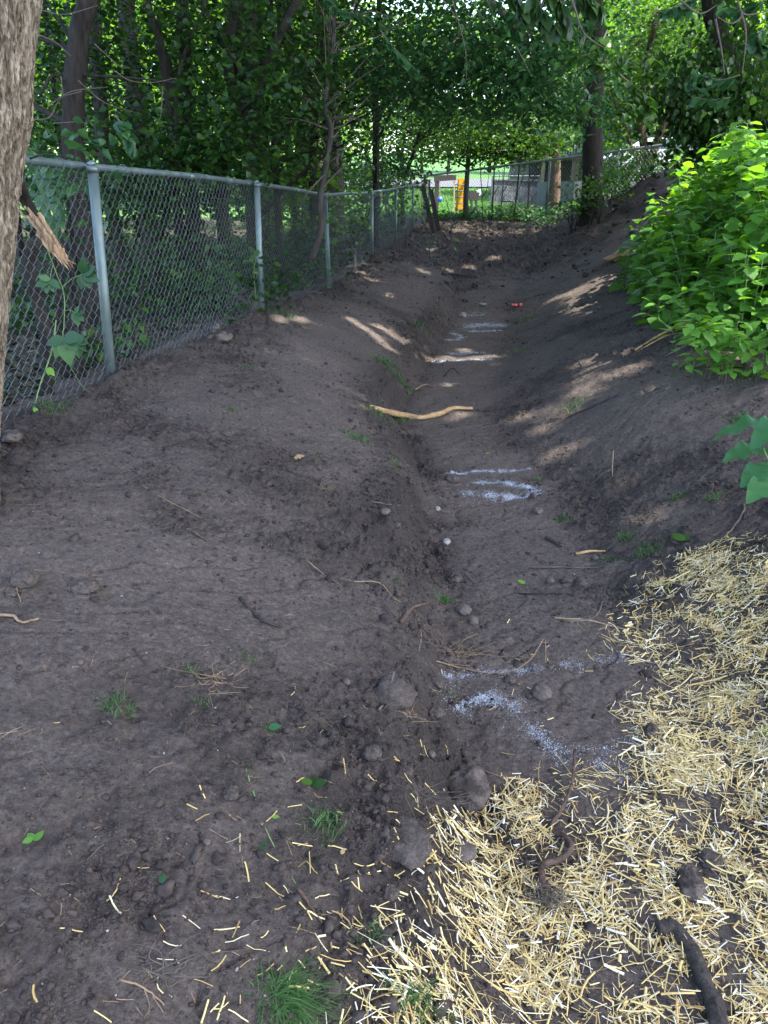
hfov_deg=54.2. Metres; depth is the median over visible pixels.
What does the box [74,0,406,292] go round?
woodland tree
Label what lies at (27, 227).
woodland tree
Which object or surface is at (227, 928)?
straw piece
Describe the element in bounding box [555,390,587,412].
grass tuft
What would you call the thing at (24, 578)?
stone
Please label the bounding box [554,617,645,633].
stick
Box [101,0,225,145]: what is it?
woodland tree
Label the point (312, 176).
woodland tree
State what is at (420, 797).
root tangle
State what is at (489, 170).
tree
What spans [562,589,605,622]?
stick
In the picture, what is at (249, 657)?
grass tuft
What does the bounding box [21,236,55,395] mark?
broken sapling
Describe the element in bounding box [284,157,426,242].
woodland shrub
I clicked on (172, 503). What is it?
stick
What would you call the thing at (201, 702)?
grass tuft
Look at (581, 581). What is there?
soil clod
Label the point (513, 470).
paint mark
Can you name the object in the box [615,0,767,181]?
bank tree
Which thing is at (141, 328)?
cut sapling
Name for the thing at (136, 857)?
soil clods
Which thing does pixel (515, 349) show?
grass tuft
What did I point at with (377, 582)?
stick
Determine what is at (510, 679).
soil clod
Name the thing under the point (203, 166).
woodland shrub
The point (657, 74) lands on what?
leaf spray
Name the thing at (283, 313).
grass tuft
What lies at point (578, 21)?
bare branch
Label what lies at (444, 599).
grass tuft
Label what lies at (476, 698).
paint mark
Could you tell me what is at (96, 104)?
woodland tree
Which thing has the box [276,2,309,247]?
edge tree
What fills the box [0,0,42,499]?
tree
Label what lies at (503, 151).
sapling
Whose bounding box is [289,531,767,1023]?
straw mulch
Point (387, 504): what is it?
stick
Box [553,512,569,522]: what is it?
grass tuft
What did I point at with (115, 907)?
straw piece
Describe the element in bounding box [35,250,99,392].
creeper vine
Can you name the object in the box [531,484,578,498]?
root tangle
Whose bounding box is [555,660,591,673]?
paint mark
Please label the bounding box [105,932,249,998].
root tangle
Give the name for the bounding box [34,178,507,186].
road
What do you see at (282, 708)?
root threads
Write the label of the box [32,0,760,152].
sky
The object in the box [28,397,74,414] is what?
grass tuft
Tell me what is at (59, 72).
woodland tree
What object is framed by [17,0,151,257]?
woodland tree
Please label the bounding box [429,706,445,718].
soil clod
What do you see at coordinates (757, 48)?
leaf spray
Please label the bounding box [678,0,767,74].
bare branch
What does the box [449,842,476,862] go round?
stone
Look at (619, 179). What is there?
fallen brush
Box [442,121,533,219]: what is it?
sapling
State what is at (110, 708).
grass tuft
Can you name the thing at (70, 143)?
woodland shrub
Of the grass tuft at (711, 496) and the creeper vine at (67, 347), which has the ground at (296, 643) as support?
the grass tuft at (711, 496)
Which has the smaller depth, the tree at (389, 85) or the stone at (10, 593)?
the stone at (10, 593)
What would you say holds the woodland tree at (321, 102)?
on the ground at (296, 643)
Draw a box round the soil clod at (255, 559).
[251,556,259,562]
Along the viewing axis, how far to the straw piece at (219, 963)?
1.46 m
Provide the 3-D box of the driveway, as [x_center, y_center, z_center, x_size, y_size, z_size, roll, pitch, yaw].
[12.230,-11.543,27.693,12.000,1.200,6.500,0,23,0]
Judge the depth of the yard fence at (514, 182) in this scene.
35.70 m
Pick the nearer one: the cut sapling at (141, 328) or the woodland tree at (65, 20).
the cut sapling at (141, 328)
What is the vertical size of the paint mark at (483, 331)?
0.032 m
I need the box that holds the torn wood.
[603,248,628,261]
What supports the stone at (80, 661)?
on the ground at (296, 643)
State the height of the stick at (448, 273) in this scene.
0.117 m
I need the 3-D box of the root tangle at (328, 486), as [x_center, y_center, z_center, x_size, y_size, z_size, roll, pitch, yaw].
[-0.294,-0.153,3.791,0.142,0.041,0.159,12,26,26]
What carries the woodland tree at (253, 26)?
on the ground at (296, 643)
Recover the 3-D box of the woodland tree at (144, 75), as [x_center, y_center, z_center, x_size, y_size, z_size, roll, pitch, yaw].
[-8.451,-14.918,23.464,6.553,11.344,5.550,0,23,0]
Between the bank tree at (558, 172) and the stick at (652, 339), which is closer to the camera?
the stick at (652, 339)
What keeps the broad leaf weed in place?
on the ground at (296, 643)
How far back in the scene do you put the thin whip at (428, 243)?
13.37 m
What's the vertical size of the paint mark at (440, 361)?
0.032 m
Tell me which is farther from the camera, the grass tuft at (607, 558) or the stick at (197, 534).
the grass tuft at (607, 558)
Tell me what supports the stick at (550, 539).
on the ground at (296, 643)
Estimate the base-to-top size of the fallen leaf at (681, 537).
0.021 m
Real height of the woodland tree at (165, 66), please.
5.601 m
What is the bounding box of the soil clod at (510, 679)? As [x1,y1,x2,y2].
[504,674,516,683]
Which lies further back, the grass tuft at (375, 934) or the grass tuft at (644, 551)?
the grass tuft at (644, 551)
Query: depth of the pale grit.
2.06 m
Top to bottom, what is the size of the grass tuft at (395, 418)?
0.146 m
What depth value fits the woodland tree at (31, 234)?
17.03 m
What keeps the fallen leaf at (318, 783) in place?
on the ground at (296, 643)
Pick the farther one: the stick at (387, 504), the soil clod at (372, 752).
the stick at (387, 504)
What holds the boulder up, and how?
on the ground at (296, 643)
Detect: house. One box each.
[509,48,581,181]
[603,63,759,180]
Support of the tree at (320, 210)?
on the ground at (296, 643)
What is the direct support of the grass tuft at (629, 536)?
on the ground at (296, 643)
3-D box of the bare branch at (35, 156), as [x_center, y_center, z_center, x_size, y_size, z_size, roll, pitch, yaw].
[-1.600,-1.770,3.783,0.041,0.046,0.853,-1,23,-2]
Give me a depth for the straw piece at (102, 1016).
1.32 m
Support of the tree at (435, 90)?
on the ground at (296, 643)
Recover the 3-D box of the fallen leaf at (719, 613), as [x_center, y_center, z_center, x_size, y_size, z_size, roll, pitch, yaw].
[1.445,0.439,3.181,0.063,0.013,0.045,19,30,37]
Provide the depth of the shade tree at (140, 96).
10.06 m
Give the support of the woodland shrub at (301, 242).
on the ground at (296, 643)
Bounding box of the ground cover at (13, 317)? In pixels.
[2,208,432,404]
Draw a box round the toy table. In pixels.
[469,189,480,209]
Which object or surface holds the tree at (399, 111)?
on the ground at (296, 643)
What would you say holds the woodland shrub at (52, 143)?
on the ground at (296, 643)
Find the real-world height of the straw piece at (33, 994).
0.008 m
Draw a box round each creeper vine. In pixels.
[30,150,67,235]
[33,320,56,411]
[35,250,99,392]
[249,233,260,298]
[321,208,338,287]
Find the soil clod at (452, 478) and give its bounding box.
[445,473,460,482]
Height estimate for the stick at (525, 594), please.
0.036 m
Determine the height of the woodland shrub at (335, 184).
1.811 m
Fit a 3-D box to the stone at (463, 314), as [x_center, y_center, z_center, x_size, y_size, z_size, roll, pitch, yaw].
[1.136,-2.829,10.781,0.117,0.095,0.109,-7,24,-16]
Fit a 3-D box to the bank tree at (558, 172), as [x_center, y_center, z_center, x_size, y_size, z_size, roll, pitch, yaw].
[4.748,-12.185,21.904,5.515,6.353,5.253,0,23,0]
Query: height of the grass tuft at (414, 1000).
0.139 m
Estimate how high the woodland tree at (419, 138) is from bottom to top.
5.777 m
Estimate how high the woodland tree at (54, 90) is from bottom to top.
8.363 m
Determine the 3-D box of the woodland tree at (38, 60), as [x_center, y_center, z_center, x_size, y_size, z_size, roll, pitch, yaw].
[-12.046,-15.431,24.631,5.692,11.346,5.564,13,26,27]
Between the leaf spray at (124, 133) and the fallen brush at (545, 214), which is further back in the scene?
the fallen brush at (545, 214)
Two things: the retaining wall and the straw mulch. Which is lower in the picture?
the straw mulch
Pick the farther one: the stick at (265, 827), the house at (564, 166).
the house at (564, 166)
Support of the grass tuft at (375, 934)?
on the ground at (296, 643)
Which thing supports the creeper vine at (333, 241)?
on the ground at (296, 643)
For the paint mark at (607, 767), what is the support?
on the ground at (296, 643)
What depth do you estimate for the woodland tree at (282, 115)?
16.94 m
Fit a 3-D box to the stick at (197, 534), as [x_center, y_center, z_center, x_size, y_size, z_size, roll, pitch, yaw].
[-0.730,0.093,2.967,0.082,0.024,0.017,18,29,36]
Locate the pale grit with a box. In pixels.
[10,302,767,1018]
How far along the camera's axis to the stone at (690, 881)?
2.07 m
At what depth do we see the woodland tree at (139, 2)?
16.01 m
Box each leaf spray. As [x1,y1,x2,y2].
[113,0,420,159]
[507,0,605,46]
[567,29,665,127]
[653,0,767,110]
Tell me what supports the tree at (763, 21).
on the ground at (296, 643)
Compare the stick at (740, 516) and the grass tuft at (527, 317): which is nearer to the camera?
the stick at (740, 516)
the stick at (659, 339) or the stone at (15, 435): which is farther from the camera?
the stick at (659, 339)
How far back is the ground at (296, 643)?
2.92 m
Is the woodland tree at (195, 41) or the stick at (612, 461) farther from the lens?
the woodland tree at (195, 41)
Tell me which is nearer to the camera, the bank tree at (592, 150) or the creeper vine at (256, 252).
the creeper vine at (256, 252)
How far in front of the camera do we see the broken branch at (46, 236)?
2.87 m
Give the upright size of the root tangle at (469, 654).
0.198 m
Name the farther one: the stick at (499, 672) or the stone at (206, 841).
the stick at (499, 672)
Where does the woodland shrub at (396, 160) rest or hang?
on the ground at (296, 643)
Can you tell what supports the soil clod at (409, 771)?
on the ground at (296, 643)
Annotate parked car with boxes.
[603,137,692,180]
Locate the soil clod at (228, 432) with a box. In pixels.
[221,429,234,436]
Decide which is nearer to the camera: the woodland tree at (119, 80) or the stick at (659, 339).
the stick at (659, 339)
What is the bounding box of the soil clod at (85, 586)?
[71,577,100,594]
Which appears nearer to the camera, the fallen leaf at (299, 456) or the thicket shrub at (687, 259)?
the fallen leaf at (299, 456)
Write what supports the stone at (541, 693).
on the ground at (296, 643)
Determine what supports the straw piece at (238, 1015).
on the ground at (296, 643)
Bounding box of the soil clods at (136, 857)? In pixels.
[0,173,767,1023]
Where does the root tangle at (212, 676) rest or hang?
on the ground at (296, 643)
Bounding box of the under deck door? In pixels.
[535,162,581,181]
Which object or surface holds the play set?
on the ground at (296, 643)
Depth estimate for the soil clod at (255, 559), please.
2.95 m
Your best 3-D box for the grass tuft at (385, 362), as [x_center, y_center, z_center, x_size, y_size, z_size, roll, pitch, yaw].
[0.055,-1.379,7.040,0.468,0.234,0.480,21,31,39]
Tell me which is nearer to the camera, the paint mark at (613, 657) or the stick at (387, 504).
the paint mark at (613, 657)
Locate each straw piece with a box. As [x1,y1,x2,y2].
[32,984,38,1002]
[94,1010,111,1022]
[109,895,120,913]
[200,999,208,1022]
[210,955,226,970]
[214,926,239,929]
[216,995,225,1019]
[228,1009,248,1021]
[244,861,249,881]
[265,882,283,896]
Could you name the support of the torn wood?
on the ground at (296, 643)
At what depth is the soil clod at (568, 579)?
3.68 m
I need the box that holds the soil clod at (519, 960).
[510,950,525,966]
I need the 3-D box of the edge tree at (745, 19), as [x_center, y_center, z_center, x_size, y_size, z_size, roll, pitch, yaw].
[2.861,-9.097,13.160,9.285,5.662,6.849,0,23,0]
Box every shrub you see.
[18,116,141,379]
[22,97,240,288]
[29,105,316,308]
[59,224,326,323]
[199,150,378,275]
[235,208,368,282]
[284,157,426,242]
[318,124,444,227]
[574,140,695,198]
[608,121,767,298]
[621,134,755,279]
[626,120,767,328]
[628,273,734,312]
[632,287,767,382]
[680,157,767,350]
[758,129,767,276]
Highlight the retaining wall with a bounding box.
[488,180,541,203]
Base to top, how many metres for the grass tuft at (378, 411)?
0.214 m
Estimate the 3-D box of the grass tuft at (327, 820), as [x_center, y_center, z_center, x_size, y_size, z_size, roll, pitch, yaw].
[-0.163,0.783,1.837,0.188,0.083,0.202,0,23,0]
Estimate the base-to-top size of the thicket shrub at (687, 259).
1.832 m
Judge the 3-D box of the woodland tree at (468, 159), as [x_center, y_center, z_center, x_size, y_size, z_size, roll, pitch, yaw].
[2.809,-10.869,20.462,6.060,5.590,5.175,0,23,0]
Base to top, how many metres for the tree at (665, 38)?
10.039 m
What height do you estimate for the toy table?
0.847 m
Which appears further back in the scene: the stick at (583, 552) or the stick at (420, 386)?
the stick at (420, 386)
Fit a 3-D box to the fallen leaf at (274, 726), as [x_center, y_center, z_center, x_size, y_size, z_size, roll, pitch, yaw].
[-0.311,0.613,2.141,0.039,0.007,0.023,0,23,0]
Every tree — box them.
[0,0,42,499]
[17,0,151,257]
[18,0,105,274]
[21,0,117,239]
[22,9,176,236]
[24,3,67,180]
[24,31,122,202]
[25,0,290,326]
[26,1,90,213]
[30,0,116,155]
[33,0,123,188]
[33,1,220,303]
[34,0,333,307]
[35,0,231,254]
[40,1,168,163]
[56,1,168,129]
[62,0,200,163]
[62,0,384,272]
[63,0,237,234]
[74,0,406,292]
[86,0,408,260]
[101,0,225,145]
[116,0,162,287]
[123,0,482,287]
[135,0,279,139]
[136,0,385,233]
[159,0,352,219]
[176,0,203,299]
[199,0,459,283]
[210,1,397,241]
[220,1,321,179]
[260,0,431,274]
[263,0,388,176]
[263,0,448,248]
[273,0,526,248]
[274,0,410,260]
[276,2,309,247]
[284,23,389,168]
[300,0,697,154]
[300,1,311,229]
[341,0,412,161]
[342,0,567,224]
[359,8,441,174]
[385,4,582,211]
[391,0,456,173]
[401,1,495,175]
[459,0,536,172]
[467,0,649,225]
[496,0,646,210]
[544,0,693,171]
[545,0,763,180]
[562,0,767,152]
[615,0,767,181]
[645,0,767,78]
[725,0,767,117]
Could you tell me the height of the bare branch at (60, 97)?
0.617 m
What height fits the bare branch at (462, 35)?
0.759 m
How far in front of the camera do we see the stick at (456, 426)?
6.08 m
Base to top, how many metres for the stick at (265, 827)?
0.060 m
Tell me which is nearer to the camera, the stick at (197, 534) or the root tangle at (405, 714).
the root tangle at (405, 714)
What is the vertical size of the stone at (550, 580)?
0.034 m
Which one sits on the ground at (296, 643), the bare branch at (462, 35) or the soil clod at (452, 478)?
the soil clod at (452, 478)
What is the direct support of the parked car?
on the driveway
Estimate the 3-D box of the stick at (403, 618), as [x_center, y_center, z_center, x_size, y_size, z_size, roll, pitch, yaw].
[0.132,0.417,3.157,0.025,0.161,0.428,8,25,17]
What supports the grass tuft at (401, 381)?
on the ground at (296, 643)
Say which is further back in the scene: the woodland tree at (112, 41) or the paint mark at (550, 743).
the woodland tree at (112, 41)
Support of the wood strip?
on the ground at (296, 643)
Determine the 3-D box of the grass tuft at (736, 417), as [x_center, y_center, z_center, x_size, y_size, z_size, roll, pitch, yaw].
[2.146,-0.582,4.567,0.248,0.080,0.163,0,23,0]
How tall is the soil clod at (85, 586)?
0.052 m
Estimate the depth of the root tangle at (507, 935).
1.91 m
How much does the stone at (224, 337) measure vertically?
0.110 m
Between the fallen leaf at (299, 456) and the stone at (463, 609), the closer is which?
the stone at (463, 609)
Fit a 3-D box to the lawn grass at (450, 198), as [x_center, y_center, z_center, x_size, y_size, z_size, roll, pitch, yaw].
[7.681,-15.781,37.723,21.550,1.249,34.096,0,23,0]
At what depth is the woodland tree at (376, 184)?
10.81 m
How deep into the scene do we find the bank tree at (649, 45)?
16.84 m
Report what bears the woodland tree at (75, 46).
on the ground at (296, 643)
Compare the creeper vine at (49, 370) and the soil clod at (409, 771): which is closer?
the soil clod at (409, 771)
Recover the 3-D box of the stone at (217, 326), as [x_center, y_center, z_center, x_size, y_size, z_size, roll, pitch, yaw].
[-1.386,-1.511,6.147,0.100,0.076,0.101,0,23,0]
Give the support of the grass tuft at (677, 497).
on the ground at (296, 643)
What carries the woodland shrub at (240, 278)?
on the ground at (296, 643)
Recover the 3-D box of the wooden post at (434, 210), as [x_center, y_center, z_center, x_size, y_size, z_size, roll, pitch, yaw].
[1.195,-7.121,17.621,0.300,0.994,0.120,0,23,0]
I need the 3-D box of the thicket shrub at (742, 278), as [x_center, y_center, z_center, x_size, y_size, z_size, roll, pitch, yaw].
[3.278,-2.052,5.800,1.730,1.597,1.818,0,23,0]
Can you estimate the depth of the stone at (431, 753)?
2.40 m
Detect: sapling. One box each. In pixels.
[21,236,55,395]
[118,282,152,359]
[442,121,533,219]
[457,120,528,220]
[462,122,561,220]
[495,124,564,219]
[499,121,579,220]
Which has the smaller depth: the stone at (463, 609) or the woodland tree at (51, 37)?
the stone at (463, 609)
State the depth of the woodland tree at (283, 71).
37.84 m
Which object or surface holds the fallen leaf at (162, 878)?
on the ground at (296, 643)
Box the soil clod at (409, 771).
[402,765,413,777]
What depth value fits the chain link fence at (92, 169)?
5.39 m
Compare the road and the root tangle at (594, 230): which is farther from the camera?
the road
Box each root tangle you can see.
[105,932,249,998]
[166,667,249,705]
[309,480,333,490]
[368,689,434,722]
[372,775,477,830]
[406,599,522,677]
[475,911,544,959]
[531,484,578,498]
[532,195,644,234]
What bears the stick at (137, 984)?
on the ground at (296, 643)
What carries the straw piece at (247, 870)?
on the ground at (296, 643)
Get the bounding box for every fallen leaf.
[22,830,43,842]
[158,873,165,882]
[260,841,267,849]
[268,723,281,729]
[294,454,304,458]
[300,776,327,787]
[662,585,670,591]
[672,533,690,540]
[717,611,726,617]
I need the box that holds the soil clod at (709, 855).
[698,848,723,871]
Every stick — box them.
[0,613,38,623]
[119,978,164,1017]
[142,485,200,517]
[192,530,205,540]
[238,596,281,627]
[245,769,295,883]
[296,887,322,923]
[354,581,400,601]
[370,500,411,505]
[377,671,394,711]
[399,602,430,623]
[414,384,434,389]
[430,423,490,429]
[436,639,545,673]
[441,272,470,275]
[516,593,562,609]
[529,564,622,568]
[541,393,617,438]
[545,535,561,546]
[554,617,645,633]
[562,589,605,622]
[576,550,604,554]
[612,450,613,476]
[634,322,687,350]
[637,332,681,351]
[654,918,727,1023]
[710,502,745,546]
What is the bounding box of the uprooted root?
[508,750,596,920]
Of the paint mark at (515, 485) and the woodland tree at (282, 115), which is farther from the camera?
the woodland tree at (282, 115)
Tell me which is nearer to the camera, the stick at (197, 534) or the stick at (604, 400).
the stick at (197, 534)
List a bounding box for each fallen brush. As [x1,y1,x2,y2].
[516,202,577,228]
[538,142,672,234]
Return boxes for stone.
[0,429,24,442]
[5,590,16,596]
[10,568,39,589]
[77,659,83,664]
[202,837,210,845]
[205,331,232,343]
[209,323,220,330]
[343,678,350,684]
[372,674,417,709]
[380,508,390,514]
[391,815,431,869]
[427,750,435,757]
[443,538,450,544]
[447,765,491,812]
[448,571,462,582]
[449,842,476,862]
[455,604,471,615]
[459,312,466,317]
[467,616,478,624]
[531,684,552,701]
[532,507,543,514]
[546,576,554,583]
[642,723,659,737]
[676,864,705,902]
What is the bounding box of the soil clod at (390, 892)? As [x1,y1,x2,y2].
[381,884,399,901]
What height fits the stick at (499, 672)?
0.081 m
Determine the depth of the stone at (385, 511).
3.72 m
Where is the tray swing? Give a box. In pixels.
[500,158,515,201]
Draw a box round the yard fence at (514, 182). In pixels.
[490,175,540,205]
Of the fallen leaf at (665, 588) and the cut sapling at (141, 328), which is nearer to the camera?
the fallen leaf at (665, 588)
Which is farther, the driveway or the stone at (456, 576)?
the driveway
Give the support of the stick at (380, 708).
on the ground at (296, 643)
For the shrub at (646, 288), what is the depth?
7.67 m
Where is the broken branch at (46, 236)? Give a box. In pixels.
[19,180,75,269]
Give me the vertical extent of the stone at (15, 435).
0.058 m
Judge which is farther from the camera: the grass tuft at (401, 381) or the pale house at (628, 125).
the pale house at (628, 125)
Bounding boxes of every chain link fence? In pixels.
[1,156,430,421]
[423,141,697,217]
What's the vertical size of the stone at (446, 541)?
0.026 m
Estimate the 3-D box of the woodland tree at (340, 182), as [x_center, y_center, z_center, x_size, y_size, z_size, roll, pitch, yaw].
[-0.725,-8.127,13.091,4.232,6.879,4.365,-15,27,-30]
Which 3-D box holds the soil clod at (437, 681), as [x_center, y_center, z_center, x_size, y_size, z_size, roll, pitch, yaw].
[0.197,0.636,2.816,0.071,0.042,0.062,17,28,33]
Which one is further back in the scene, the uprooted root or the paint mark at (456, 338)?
the paint mark at (456, 338)
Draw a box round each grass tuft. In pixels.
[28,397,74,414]
[87,684,154,718]
[190,694,209,711]
[239,649,260,666]
[242,944,368,1023]
[264,304,302,318]
[294,797,353,863]
[339,426,371,442]
[351,908,393,950]
[359,402,390,424]
[361,943,480,1023]
[367,353,402,374]
[392,366,421,395]
[392,416,410,423]
[409,320,433,334]
[432,587,458,604]
[502,345,523,354]
[518,310,537,322]
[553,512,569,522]
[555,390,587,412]
[597,555,619,564]
[616,530,643,542]
[627,534,663,560]
[667,487,688,501]
[703,490,729,503]
[718,408,751,422]
[738,367,767,380]
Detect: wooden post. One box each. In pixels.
[421,183,435,233]
[429,188,440,230]
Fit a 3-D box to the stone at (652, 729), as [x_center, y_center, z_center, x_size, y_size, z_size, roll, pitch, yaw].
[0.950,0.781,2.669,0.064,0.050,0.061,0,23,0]
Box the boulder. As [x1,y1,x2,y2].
[222,288,258,309]
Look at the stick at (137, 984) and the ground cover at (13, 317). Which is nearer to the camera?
the stick at (137, 984)
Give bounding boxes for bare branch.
[29,154,87,164]
[33,5,105,123]
[78,44,173,120]
[442,0,530,79]
[571,0,606,48]
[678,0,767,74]
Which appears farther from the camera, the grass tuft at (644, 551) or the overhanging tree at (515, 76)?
the overhanging tree at (515, 76)
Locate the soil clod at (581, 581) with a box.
[574,576,592,586]
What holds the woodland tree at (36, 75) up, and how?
on the ground at (296, 643)
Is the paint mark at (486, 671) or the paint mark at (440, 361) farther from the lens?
the paint mark at (440, 361)
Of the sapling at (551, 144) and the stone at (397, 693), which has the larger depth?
the sapling at (551, 144)
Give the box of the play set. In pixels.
[421,174,463,211]
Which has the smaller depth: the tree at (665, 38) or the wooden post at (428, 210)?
the wooden post at (428, 210)
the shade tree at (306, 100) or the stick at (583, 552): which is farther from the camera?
the shade tree at (306, 100)
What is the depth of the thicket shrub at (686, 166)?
9.02 m
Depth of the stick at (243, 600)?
2.62 m
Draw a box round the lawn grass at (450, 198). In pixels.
[286,186,630,226]
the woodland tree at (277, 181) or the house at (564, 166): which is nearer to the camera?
the woodland tree at (277, 181)
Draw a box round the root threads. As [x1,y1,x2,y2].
[0,294,766,1023]
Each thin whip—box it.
[424,235,437,258]
[442,200,458,270]
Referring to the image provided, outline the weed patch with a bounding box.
[415,201,562,221]
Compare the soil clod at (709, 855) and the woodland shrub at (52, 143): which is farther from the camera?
the woodland shrub at (52, 143)
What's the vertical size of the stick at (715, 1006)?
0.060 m
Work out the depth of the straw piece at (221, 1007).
1.39 m
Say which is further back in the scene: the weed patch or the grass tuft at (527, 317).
the weed patch
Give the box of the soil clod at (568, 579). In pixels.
[562,576,573,582]
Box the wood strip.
[371,405,472,419]
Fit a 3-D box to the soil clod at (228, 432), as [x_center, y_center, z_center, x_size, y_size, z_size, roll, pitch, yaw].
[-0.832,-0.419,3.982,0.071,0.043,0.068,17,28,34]
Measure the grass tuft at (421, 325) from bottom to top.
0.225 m
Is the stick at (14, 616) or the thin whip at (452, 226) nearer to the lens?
the stick at (14, 616)
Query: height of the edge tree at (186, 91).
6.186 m
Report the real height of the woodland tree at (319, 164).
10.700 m
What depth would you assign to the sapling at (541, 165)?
20.47 m
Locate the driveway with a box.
[536,181,635,207]
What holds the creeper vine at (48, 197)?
attached to the chain link fence at (92, 169)
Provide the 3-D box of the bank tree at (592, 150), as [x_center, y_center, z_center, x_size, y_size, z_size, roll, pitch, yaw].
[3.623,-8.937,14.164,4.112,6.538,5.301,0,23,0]
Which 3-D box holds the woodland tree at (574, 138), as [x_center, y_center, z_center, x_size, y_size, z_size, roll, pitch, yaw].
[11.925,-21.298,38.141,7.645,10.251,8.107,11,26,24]
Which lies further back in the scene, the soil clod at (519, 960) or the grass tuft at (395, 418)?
the grass tuft at (395, 418)
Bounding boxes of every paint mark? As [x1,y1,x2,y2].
[428,359,491,362]
[433,684,529,721]
[443,664,553,684]
[445,467,535,474]
[446,320,509,328]
[446,332,466,340]
[465,329,501,331]
[467,477,546,501]
[503,715,578,771]
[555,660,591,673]
[576,713,654,753]
[580,753,640,787]
[596,649,636,669]
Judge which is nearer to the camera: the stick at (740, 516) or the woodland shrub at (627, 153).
the stick at (740, 516)
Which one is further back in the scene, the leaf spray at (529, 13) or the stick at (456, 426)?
the stick at (456, 426)
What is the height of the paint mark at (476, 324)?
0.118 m
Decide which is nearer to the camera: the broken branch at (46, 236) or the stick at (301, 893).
the stick at (301, 893)
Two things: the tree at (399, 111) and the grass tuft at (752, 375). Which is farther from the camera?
the tree at (399, 111)
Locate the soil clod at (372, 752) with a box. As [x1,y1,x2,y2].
[362,744,381,760]
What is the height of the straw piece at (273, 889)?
0.012 m
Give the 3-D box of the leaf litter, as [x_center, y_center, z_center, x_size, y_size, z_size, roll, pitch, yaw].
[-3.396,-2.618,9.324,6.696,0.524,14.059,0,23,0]
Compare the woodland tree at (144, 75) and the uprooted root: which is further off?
the woodland tree at (144, 75)
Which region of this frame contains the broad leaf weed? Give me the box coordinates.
[711,414,767,503]
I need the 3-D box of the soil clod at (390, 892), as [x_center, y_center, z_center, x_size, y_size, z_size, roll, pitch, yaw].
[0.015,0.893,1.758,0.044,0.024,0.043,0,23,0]
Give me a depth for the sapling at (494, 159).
20.34 m
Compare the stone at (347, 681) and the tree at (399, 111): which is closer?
the stone at (347, 681)
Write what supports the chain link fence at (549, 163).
on the ground at (296, 643)
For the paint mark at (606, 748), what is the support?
on the ground at (296, 643)
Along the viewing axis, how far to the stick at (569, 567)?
3.82 m
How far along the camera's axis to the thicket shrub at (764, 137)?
6.43 m
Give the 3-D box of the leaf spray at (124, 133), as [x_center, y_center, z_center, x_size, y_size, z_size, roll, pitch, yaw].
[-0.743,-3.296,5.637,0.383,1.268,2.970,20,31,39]
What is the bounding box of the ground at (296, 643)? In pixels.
[0,153,767,1023]
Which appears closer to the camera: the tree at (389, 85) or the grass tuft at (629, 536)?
the grass tuft at (629, 536)
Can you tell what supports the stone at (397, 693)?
on the ground at (296, 643)
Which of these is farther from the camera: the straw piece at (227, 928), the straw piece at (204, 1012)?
the straw piece at (227, 928)
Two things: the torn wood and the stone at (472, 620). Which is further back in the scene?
the torn wood
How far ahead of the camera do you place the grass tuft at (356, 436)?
4.67 m
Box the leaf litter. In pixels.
[3,244,374,405]
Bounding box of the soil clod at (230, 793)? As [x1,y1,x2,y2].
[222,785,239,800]
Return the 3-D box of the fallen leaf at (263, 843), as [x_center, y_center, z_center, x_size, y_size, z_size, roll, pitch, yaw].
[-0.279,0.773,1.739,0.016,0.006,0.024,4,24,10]
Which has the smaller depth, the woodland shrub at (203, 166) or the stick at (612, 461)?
the stick at (612, 461)
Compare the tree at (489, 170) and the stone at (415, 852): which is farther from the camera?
the tree at (489, 170)
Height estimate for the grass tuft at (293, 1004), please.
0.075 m
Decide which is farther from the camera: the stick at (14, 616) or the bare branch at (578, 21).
the bare branch at (578, 21)
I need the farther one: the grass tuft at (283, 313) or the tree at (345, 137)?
the tree at (345, 137)
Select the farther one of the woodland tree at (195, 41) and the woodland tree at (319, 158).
the woodland tree at (195, 41)
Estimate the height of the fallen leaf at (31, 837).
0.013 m
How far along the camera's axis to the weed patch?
21.34 m
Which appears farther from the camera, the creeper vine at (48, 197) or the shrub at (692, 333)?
the shrub at (692, 333)
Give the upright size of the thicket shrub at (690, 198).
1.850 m
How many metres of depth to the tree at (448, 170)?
62.30 m
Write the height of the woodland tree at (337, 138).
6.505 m
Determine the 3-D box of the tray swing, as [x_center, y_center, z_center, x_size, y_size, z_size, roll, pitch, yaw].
[4.141,-11.523,24.433,0.563,2.631,0.520,0,23,0]
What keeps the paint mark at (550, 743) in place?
on the ground at (296, 643)
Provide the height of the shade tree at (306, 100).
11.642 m
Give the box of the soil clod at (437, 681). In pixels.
[431,675,444,688]
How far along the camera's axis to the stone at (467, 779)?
2.33 m
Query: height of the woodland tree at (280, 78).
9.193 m

